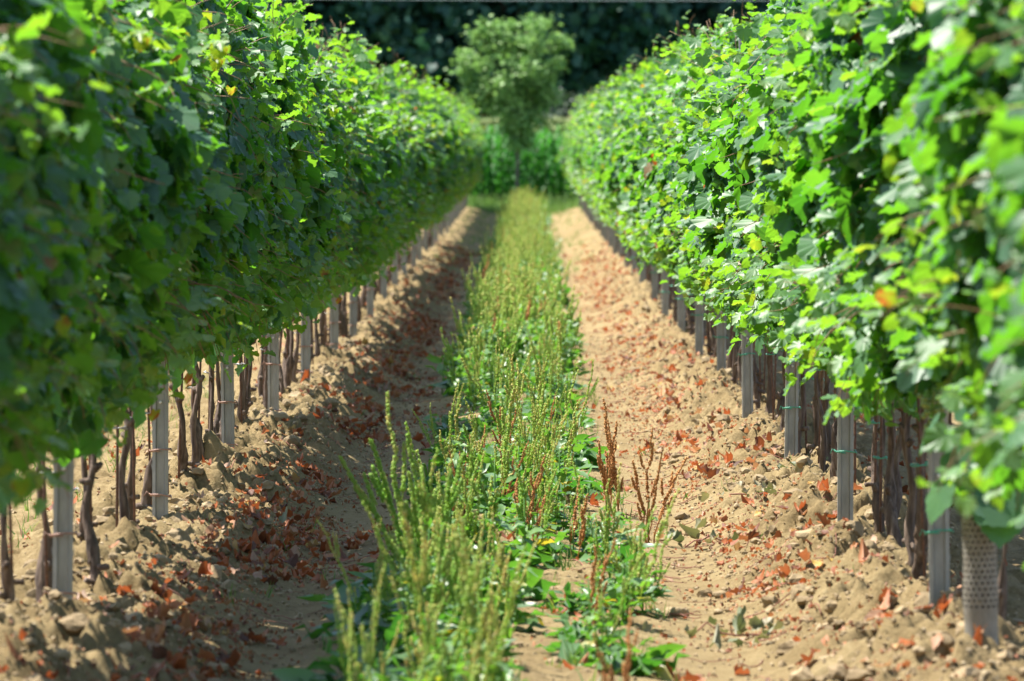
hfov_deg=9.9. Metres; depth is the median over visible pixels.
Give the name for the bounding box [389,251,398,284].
steel post
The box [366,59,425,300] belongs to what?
grapevine
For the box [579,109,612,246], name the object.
grapevine
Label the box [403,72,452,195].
grapevine
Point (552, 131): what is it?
corn plant
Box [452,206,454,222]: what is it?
steel post
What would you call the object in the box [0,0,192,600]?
grapevine
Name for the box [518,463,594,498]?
broadleaf weed
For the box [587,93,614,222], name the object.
grapevine
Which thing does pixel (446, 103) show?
grapevine
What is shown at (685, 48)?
grapevine
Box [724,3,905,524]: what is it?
grapevine
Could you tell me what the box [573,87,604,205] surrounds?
grapevine
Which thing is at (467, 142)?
grapevine
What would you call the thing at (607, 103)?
grapevine
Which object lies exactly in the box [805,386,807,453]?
vine stake
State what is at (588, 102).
grapevine
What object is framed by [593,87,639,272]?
grapevine
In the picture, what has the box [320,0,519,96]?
dark tree
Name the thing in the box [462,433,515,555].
dock weed
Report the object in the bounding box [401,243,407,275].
steel post
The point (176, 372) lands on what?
grapevine
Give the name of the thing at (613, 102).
grapevine
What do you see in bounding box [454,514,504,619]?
dock weed
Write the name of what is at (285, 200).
grapevine
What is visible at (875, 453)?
vine stake
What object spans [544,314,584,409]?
dock weed
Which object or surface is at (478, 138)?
grapevine
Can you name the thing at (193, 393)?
vine stake
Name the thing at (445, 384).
broadleaf weed
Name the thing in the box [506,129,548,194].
corn plant
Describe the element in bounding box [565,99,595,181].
grapevine
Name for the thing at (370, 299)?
steel post
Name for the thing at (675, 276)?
grapevine
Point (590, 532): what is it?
dock weed
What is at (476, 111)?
grapevine
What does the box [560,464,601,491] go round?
broadleaf weed
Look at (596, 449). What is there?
broadleaf weed
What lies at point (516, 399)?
dock weed
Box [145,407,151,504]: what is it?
vine stake
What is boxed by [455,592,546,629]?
broadleaf weed
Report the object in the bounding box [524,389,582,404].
broadleaf weed
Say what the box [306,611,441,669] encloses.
broadleaf weed
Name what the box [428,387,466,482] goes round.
dock weed
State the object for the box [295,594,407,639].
broadleaf weed
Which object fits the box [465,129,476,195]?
grapevine
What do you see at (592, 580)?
dry dock
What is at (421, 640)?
dock weed
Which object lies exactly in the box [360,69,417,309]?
grapevine
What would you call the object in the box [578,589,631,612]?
broadleaf weed
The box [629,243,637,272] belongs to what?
steel post
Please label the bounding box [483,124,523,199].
corn plant
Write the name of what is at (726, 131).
grapevine
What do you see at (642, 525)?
dry dock
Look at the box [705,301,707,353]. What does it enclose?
vine stake
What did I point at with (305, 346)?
steel post
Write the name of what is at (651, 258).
grapevine
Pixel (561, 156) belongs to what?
grapevine
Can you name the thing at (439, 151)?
grapevine
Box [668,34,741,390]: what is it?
grapevine
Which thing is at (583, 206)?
steel post
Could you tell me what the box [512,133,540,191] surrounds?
corn plant
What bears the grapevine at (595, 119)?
on the ground at (90, 637)
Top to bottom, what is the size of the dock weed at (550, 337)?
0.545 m
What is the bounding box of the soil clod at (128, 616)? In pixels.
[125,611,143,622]
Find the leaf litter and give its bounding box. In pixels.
[0,240,1023,680]
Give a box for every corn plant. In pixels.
[468,123,498,194]
[474,119,502,198]
[476,117,512,199]
[476,127,500,195]
[483,118,509,198]
[483,119,504,198]
[483,122,519,199]
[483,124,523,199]
[483,129,500,196]
[485,120,509,190]
[487,119,514,198]
[490,139,525,196]
[494,140,522,193]
[495,134,524,196]
[498,135,526,187]
[502,139,538,191]
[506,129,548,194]
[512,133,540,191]
[519,124,557,193]
[520,132,544,191]
[521,127,551,194]
[521,140,541,183]
[522,114,564,196]
[522,125,558,193]
[522,129,549,193]
[524,124,551,196]
[526,124,562,194]
[531,114,567,199]
[538,126,562,198]
[540,114,564,185]
[546,122,574,199]
[547,114,567,196]
[547,119,566,194]
[550,126,569,197]
[557,117,574,200]
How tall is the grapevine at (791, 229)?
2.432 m
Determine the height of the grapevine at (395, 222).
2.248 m
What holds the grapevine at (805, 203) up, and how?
on the ground at (90, 637)
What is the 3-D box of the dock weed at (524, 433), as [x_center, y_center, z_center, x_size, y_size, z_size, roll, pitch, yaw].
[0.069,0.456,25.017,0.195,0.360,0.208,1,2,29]
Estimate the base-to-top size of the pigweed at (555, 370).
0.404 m
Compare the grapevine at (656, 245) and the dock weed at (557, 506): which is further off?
the grapevine at (656, 245)
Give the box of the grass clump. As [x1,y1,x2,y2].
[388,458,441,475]
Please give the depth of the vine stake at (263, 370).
30.42 m
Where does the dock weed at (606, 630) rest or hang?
on the ground at (90, 637)
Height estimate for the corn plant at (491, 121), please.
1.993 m
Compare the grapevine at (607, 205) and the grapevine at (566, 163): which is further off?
the grapevine at (566, 163)
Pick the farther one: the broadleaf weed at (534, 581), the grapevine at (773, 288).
the grapevine at (773, 288)
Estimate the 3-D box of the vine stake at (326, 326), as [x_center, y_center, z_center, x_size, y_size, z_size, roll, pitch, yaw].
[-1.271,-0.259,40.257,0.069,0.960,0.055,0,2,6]
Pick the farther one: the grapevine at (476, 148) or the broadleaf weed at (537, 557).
the grapevine at (476, 148)
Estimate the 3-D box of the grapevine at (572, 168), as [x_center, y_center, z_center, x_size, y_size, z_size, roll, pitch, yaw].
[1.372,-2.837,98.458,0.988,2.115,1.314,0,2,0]
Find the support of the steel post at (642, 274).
on the ground at (90, 637)
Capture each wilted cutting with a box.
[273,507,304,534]
[643,605,784,649]
[667,517,746,547]
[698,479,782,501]
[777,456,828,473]
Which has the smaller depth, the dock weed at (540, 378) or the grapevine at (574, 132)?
the dock weed at (540, 378)
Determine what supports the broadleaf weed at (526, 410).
on the ground at (90, 637)
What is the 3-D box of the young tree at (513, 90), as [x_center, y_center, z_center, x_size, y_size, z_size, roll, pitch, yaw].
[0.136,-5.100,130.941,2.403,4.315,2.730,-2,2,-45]
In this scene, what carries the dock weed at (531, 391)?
on the ground at (90, 637)
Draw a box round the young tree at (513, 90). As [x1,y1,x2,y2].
[444,12,574,193]
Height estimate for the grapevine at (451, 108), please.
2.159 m
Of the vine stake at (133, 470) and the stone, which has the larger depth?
the vine stake at (133, 470)
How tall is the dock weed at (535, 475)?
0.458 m
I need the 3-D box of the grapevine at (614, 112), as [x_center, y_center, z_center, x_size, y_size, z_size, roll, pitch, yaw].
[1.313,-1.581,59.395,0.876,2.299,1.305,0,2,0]
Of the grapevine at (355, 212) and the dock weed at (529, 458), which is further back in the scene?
the grapevine at (355, 212)
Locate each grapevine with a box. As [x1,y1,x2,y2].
[0,0,110,515]
[0,0,116,509]
[0,0,140,517]
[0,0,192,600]
[0,9,89,497]
[17,0,178,471]
[35,0,251,601]
[77,24,248,542]
[79,6,225,585]
[118,0,259,522]
[125,0,254,523]
[136,27,273,509]
[149,0,302,411]
[169,0,297,474]
[188,0,312,469]
[189,76,319,460]
[205,0,337,441]
[234,11,348,429]
[244,0,338,419]
[249,0,348,407]
[255,3,365,396]
[256,3,351,338]
[263,0,358,409]
[279,20,365,394]
[282,3,372,377]
[284,33,368,387]
[292,35,374,382]
[298,110,375,362]
[299,22,400,363]
[303,30,385,364]
[304,15,394,345]
[311,48,404,357]
[318,14,400,337]
[318,25,402,346]
[322,38,399,337]
[327,50,406,330]
[341,44,414,320]
[348,49,414,321]
[348,84,396,322]
[358,61,413,307]
[358,72,418,321]
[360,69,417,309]
[363,68,415,302]
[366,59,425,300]
[368,50,424,241]
[374,71,433,294]
[376,70,445,235]
[377,64,431,281]
[377,126,425,294]
[378,70,428,278]
[380,48,441,233]
[380,64,442,202]
[386,80,431,275]
[387,83,433,285]
[387,89,441,287]
[389,91,436,281]
[390,128,426,260]
[398,73,449,227]
[398,131,442,271]
[398,162,438,271]
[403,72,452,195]
[406,65,464,213]
[406,66,455,259]
[407,101,447,263]
[407,124,448,257]
[409,80,447,225]
[409,81,450,261]
[412,71,457,259]
[412,88,448,230]
[419,81,465,248]
[421,80,458,212]
[422,105,462,246]
[422,225,430,246]
[428,92,457,223]
[428,111,470,231]
[439,108,467,234]
[440,87,468,208]
[443,106,459,215]
[444,95,475,228]
[447,87,471,181]
[447,95,468,204]
[448,95,474,202]
[449,103,470,205]
[451,118,468,207]
[451,138,466,207]
[455,94,483,182]
[455,106,473,218]
[455,113,480,205]
[457,107,473,198]
[458,108,476,201]
[458,109,475,197]
[459,129,472,200]
[461,93,484,206]
[461,124,473,198]
[462,127,478,196]
[463,133,486,209]
[464,106,484,181]
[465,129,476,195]
[468,119,478,192]
[470,117,482,186]
[470,128,482,188]
[474,131,485,178]
[476,117,487,182]
[555,131,569,180]
[561,124,572,184]
[565,88,592,181]
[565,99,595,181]
[565,126,583,196]
[565,129,574,186]
[565,130,572,171]
[566,86,595,210]
[567,93,589,177]
[567,124,585,201]
[568,97,591,194]
[569,88,600,180]
[569,109,580,171]
[571,124,579,189]
[571,127,607,222]
[572,101,594,197]
[573,79,616,198]
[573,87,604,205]
[574,100,590,176]
[578,128,597,214]
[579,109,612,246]
[580,73,619,240]
[580,131,612,248]
[581,72,620,249]
[581,88,617,214]
[581,99,603,190]
[582,103,604,211]
[582,118,624,256]
[583,129,599,214]
[585,106,618,252]
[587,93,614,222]
[588,55,641,224]
[588,68,626,185]
[588,75,620,194]
[588,90,614,219]
[588,112,637,260]
[588,126,609,220]
[591,91,623,226]
[593,58,661,288]
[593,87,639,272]
[594,59,641,264]
[594,83,642,237]
[597,60,637,266]
[597,74,660,275]
[599,92,628,228]
[601,68,646,279]
[603,74,651,282]
[606,78,659,293]
[608,71,661,299]
[610,35,693,318]
[610,59,669,252]
[610,65,687,321]
[612,35,673,303]
[612,70,661,293]
[616,110,677,322]
[617,61,693,318]
[619,110,672,309]
[620,61,706,336]
[623,54,712,355]
[626,61,691,291]
[627,49,694,335]
[631,30,704,344]
[635,10,717,328]
[637,76,715,356]
[648,7,739,357]
[649,48,740,361]
[652,0,756,368]
[654,46,738,384]
[656,99,727,349]
[659,38,762,386]
[665,15,776,413]
[667,90,784,415]
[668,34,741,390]
[670,10,765,409]
[676,49,785,429]
[679,0,808,452]
[689,20,824,454]
[689,118,777,418]
[694,54,831,471]
[710,0,837,478]
[718,3,853,479]
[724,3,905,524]
[726,0,917,567]
[739,70,882,492]
[740,13,902,547]
[763,39,928,579]
[777,0,962,599]
[797,0,1007,619]
[841,0,1022,499]
[875,0,1023,511]
[908,0,1023,526]
[917,0,1023,568]
[919,406,1023,607]
[993,98,1023,343]
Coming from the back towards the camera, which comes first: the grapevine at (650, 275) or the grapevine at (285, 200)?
the grapevine at (650, 275)
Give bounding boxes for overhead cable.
[551,0,756,0]
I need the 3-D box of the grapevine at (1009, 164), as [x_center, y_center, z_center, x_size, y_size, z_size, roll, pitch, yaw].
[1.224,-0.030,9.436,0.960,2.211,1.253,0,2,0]
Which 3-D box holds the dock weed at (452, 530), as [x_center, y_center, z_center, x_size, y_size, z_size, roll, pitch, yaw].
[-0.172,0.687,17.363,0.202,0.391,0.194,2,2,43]
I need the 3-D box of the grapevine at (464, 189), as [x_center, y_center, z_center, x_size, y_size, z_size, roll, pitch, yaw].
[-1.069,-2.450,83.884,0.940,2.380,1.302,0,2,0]
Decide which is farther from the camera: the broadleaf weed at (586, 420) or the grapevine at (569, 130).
the grapevine at (569, 130)
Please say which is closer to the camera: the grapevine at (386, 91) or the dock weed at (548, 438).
the dock weed at (548, 438)
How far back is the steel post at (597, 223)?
93.54 m
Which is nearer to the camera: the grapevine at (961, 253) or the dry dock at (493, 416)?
the grapevine at (961, 253)
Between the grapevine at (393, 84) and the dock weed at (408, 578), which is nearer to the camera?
the dock weed at (408, 578)
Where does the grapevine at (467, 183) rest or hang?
on the ground at (90, 637)
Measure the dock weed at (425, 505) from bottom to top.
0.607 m
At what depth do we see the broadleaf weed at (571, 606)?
17.81 m
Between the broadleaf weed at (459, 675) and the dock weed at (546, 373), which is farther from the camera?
the dock weed at (546, 373)
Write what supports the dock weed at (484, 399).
on the ground at (90, 637)
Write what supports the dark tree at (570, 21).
on the ground at (90, 637)
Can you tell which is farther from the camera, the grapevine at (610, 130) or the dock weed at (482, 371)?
the grapevine at (610, 130)
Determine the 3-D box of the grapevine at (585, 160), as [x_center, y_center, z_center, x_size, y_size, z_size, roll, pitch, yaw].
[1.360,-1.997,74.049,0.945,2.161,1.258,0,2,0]
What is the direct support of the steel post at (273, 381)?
on the ground at (90, 637)
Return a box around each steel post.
[42,410,77,600]
[144,357,171,519]
[215,352,237,448]
[262,327,281,411]
[296,56,312,379]
[326,65,340,349]
[346,286,358,337]
[364,273,375,317]
[380,261,387,298]
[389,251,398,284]
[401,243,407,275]
[409,233,416,267]
[417,228,421,260]
[423,226,427,251]
[431,224,434,247]
[435,222,438,241]
[440,220,443,235]
[445,213,448,233]
[449,211,451,226]
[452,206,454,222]
[455,201,458,219]
[582,196,584,212]
[585,199,587,215]
[590,208,592,223]
[593,209,595,226]
[596,212,599,230]
[600,215,602,235]
[603,221,607,240]
[608,222,611,246]
[612,228,616,253]
[618,229,623,256]
[623,235,629,267]
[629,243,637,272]
[639,248,646,282]
[649,265,659,300]
[660,264,669,315]
[674,286,685,330]
[693,66,703,354]
[712,49,727,370]
[737,39,754,417]
[779,351,800,458]
[830,378,856,520]
[919,402,953,608]
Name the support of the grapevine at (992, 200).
on the ground at (90, 637)
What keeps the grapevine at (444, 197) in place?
on the ground at (90, 637)
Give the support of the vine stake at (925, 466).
on the ground at (90, 637)
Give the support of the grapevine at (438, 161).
on the ground at (90, 637)
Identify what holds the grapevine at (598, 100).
on the ground at (90, 637)
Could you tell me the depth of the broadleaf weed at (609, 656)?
15.86 m
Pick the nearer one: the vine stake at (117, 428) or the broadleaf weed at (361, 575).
the broadleaf weed at (361, 575)
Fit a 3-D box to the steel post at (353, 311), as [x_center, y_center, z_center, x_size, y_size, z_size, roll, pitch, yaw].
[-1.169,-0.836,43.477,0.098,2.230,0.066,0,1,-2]
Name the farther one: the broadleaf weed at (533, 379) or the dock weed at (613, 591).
the broadleaf weed at (533, 379)
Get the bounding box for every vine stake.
[8,504,13,576]
[42,461,53,587]
[88,455,91,521]
[112,425,127,526]
[130,412,135,521]
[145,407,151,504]
[177,372,183,478]
[188,378,204,409]
[198,362,201,420]
[203,367,215,428]
[235,348,244,424]
[260,335,265,397]
[286,328,287,359]
[312,326,313,364]
[319,309,328,346]
[328,308,329,345]
[693,297,694,334]
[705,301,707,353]
[730,325,731,368]
[759,355,761,398]
[763,346,765,389]
[765,352,777,420]
[774,354,776,409]
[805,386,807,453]
[818,369,822,463]
[828,375,835,476]
[854,407,855,492]
[871,415,879,519]
[872,416,887,532]
[910,397,927,581]
[924,420,927,496]
[948,412,951,534]
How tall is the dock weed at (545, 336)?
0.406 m
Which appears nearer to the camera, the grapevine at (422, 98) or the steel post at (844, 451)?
the steel post at (844, 451)
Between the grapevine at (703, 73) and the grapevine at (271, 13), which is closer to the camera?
the grapevine at (271, 13)
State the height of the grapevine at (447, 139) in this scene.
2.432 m
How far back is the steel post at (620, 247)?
70.73 m
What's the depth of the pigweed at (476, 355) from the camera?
34.49 m
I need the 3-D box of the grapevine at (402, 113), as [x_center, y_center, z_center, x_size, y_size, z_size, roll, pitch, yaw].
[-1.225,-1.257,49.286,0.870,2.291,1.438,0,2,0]
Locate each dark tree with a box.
[256,0,410,66]
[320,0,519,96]
[392,0,622,136]
[465,0,722,117]
[491,59,573,117]
[585,0,770,95]
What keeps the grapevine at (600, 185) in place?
on the ground at (90, 637)
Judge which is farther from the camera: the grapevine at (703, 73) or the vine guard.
the grapevine at (703, 73)
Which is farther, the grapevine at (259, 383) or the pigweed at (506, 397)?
the grapevine at (259, 383)
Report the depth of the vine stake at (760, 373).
30.44 m
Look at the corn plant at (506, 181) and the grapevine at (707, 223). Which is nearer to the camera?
the grapevine at (707, 223)
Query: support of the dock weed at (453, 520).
on the ground at (90, 637)
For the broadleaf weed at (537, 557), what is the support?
on the ground at (90, 637)
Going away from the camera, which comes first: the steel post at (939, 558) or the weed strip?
the steel post at (939, 558)
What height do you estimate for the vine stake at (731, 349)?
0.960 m
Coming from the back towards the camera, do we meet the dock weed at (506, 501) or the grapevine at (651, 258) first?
the grapevine at (651, 258)
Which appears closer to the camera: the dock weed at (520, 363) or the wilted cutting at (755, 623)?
the wilted cutting at (755, 623)
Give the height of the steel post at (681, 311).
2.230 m
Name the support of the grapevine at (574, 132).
on the ground at (90, 637)
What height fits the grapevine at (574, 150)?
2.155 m
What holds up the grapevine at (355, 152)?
on the ground at (90, 637)
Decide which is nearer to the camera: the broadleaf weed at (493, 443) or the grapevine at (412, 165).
the broadleaf weed at (493, 443)
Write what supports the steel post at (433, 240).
on the ground at (90, 637)
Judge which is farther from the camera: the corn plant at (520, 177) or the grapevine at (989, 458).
the corn plant at (520, 177)
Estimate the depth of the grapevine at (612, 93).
72.99 m
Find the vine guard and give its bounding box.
[961,514,998,646]
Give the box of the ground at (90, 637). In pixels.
[0,183,1023,680]
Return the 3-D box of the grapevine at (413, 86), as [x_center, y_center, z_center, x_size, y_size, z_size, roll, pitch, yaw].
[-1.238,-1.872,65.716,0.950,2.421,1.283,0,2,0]
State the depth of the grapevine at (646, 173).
39.28 m
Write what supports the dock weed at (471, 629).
on the ground at (90, 637)
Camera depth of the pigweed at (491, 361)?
32.93 m
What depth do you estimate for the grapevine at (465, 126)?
93.72 m
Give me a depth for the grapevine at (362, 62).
37.51 m
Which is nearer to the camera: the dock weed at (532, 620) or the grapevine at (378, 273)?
the dock weed at (532, 620)
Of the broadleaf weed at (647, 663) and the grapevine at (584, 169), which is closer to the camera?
the broadleaf weed at (647, 663)
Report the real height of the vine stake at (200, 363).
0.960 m
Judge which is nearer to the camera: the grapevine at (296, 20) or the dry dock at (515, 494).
the dry dock at (515, 494)
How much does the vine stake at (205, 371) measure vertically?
0.960 m
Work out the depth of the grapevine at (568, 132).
115.80 m
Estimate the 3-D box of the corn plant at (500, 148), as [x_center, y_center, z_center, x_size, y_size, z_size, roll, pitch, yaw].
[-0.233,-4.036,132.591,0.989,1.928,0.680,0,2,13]
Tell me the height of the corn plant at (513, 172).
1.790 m
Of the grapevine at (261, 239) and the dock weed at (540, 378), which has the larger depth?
the dock weed at (540, 378)
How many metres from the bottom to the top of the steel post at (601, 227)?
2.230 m
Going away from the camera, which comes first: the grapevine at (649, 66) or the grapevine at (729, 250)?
the grapevine at (729, 250)
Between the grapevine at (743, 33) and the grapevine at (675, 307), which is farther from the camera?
the grapevine at (675, 307)
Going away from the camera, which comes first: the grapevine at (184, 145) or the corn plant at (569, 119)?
the grapevine at (184, 145)
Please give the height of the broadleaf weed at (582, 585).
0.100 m
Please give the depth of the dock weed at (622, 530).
19.99 m
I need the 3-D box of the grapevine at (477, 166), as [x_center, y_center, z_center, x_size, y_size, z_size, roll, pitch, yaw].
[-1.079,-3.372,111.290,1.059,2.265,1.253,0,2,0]
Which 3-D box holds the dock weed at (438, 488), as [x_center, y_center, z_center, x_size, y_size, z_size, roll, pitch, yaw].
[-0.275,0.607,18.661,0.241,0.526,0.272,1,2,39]
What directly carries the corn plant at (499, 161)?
on the ground at (90, 637)
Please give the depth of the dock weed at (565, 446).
25.89 m
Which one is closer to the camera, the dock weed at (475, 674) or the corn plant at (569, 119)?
the dock weed at (475, 674)
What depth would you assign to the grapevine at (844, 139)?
15.57 m
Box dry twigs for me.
[67,300,955,680]
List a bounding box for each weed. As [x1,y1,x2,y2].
[270,661,390,680]
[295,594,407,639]
[297,573,445,612]
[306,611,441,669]
[313,632,429,680]
[316,518,391,623]
[319,587,466,648]
[333,588,377,680]
[333,601,374,680]
[346,568,371,588]
[347,563,402,680]
[355,558,452,578]
[360,557,443,586]
[361,501,463,646]
[362,550,409,623]
[372,597,456,680]
[382,500,440,597]
[385,448,455,600]
[386,560,520,602]
[387,502,474,680]
[391,449,455,560]
[392,640,509,667]
[394,523,467,641]
[397,475,469,501]
[399,542,501,680]
[400,514,452,629]
[404,422,468,532]
[411,403,462,473]
[417,663,514,680]
[421,412,471,434]
[427,491,469,548]
[428,372,463,396]
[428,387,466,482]
[433,382,470,439]
[435,512,477,592]
[437,637,519,669]
[438,430,485,515]
[444,539,537,656]
[445,417,506,435]
[445,554,557,601]
[447,424,478,463]
[448,545,528,680]
[449,434,478,511]
[451,509,524,680]
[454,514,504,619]
[455,334,493,395]
[455,465,525,558]
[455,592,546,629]
[456,353,487,412]
[456,356,485,402]
[458,467,523,495]
[460,317,479,353]
[461,333,507,421]
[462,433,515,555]
[463,397,521,505]
[465,413,506,431]
[466,430,516,513]
[468,531,555,575]
[472,434,512,490]
[473,503,529,529]
[478,348,531,427]
[480,506,546,632]
[484,439,524,457]
[491,436,513,450]
[493,395,557,504]
[497,440,561,567]
[497,456,538,522]
[502,474,563,541]
[504,348,558,470]
[505,360,532,439]
[505,385,566,496]
[510,339,545,379]
[511,407,543,465]
[512,529,586,557]
[514,355,551,444]
[514,357,547,376]
[515,353,561,407]
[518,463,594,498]
[520,373,569,392]
[521,319,548,366]
[521,365,572,468]
[521,398,569,419]
[522,369,578,463]
[524,354,559,408]
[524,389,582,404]
[524,395,586,411]
[524,410,568,510]
[526,397,563,456]
[527,306,558,373]
[527,402,564,421]
[529,300,572,371]
[530,303,563,389]
[530,372,587,395]
[531,428,570,536]
[532,581,608,613]
[533,398,583,504]
[535,627,622,659]
[541,612,600,639]
[542,337,571,394]
[542,397,586,466]
[543,483,585,539]
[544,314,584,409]
[551,360,598,448]
[554,436,605,469]
[555,406,595,429]
[556,471,603,494]
[560,431,595,457]
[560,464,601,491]
[566,513,638,541]
[569,461,610,560]
[569,553,642,666]
[570,443,608,466]
[570,582,608,597]
[575,408,596,425]
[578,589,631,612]
[579,463,640,562]
[580,488,679,625]
[583,644,641,675]
[585,505,636,590]
[587,536,660,562]
[594,635,689,679]
[598,522,661,617]
[616,505,674,614]
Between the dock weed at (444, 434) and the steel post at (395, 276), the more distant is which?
the steel post at (395, 276)
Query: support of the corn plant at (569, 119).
on the ground at (90, 637)
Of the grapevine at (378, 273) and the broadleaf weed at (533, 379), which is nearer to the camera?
the broadleaf weed at (533, 379)
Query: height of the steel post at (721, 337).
2.230 m
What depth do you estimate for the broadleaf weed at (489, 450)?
26.62 m
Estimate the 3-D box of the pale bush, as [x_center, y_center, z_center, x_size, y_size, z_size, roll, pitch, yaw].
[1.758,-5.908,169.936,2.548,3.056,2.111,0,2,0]
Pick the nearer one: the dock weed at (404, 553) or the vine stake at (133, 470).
the dock weed at (404, 553)
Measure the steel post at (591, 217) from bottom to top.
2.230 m
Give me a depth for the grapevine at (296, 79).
25.53 m
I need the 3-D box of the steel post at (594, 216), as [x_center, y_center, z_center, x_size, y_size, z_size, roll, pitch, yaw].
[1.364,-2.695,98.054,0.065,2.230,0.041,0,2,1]
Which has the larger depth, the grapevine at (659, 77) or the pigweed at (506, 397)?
the grapevine at (659, 77)
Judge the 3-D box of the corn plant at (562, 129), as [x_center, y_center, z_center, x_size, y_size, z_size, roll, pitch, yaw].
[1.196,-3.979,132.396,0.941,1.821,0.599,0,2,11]
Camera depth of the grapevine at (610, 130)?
54.92 m
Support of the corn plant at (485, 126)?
on the ground at (90, 637)
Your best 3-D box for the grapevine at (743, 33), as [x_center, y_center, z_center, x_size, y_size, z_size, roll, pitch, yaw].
[1.276,-0.488,22.081,1.040,2.388,1.256,0,2,0]
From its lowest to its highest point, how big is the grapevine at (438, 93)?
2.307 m
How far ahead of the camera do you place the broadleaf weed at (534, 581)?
18.05 m
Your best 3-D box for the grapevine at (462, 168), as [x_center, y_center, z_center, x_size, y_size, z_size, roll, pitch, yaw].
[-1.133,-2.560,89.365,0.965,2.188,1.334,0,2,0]
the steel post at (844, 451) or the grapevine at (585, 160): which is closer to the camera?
the steel post at (844, 451)
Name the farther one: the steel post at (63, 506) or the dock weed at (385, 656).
the steel post at (63, 506)
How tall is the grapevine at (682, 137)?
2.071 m
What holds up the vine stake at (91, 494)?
on the ground at (90, 637)
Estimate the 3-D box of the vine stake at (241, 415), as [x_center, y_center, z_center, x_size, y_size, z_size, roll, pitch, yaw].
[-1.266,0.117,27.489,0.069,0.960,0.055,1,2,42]
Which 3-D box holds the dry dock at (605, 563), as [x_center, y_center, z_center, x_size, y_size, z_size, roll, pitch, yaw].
[0.230,0.721,17.156,0.100,0.307,0.141,-1,2,-24]
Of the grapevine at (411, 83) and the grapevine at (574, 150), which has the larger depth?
the grapevine at (574, 150)
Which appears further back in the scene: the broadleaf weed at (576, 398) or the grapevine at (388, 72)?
the grapevine at (388, 72)
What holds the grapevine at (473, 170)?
on the ground at (90, 637)
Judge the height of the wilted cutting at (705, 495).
0.114 m
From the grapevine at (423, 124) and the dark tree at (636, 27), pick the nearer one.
the grapevine at (423, 124)
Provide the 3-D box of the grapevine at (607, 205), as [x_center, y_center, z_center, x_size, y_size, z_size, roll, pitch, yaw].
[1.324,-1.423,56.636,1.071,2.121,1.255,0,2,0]
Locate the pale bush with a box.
[542,82,591,141]
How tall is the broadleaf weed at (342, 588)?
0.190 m
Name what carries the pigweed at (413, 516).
on the ground at (90, 637)
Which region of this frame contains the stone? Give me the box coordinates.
[663,607,689,617]
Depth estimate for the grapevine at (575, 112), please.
105.88 m
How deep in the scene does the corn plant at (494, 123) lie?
133.98 m
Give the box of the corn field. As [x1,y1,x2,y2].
[477,116,578,198]
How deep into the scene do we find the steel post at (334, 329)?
38.94 m
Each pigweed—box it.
[339,391,464,589]
[386,522,458,651]
[413,530,471,623]
[414,537,487,644]
[432,508,503,641]
[434,460,495,567]
[457,386,516,517]
[462,335,499,395]
[476,344,505,408]
[491,344,527,435]
[522,340,559,430]
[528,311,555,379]
[539,342,568,377]
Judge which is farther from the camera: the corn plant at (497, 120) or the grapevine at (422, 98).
the corn plant at (497, 120)
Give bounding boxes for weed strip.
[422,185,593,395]
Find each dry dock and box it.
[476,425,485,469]
[486,389,516,463]
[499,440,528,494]
[505,478,550,542]
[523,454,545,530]
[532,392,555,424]
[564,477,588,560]
[567,545,599,625]
[575,538,616,632]
[592,608,638,680]
[595,398,624,516]
[631,427,687,542]
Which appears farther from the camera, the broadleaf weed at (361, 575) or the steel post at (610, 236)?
the steel post at (610, 236)
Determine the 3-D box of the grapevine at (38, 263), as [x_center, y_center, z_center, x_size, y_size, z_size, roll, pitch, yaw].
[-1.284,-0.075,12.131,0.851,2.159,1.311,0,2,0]
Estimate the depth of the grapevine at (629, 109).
49.26 m
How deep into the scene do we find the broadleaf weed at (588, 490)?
24.49 m
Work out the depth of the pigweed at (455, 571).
16.47 m
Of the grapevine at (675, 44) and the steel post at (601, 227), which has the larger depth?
the steel post at (601, 227)
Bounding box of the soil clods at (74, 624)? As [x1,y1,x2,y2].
[0,272,1023,680]
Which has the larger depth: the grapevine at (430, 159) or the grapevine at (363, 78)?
the grapevine at (430, 159)
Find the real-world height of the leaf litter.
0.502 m
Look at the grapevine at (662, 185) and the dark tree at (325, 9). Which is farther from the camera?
the dark tree at (325, 9)
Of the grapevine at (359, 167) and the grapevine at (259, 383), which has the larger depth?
the grapevine at (359, 167)
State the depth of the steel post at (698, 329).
38.99 m
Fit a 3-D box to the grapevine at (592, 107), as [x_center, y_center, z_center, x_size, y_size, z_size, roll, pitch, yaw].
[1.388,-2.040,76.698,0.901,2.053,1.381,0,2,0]
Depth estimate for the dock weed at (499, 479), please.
22.91 m
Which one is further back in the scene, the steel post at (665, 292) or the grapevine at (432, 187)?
the grapevine at (432, 187)
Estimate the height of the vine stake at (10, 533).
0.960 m
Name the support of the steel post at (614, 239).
on the ground at (90, 637)
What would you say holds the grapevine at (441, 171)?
on the ground at (90, 637)
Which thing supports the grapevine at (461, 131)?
on the ground at (90, 637)
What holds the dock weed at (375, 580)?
on the ground at (90, 637)
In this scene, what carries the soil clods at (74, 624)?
on the ground at (90, 637)

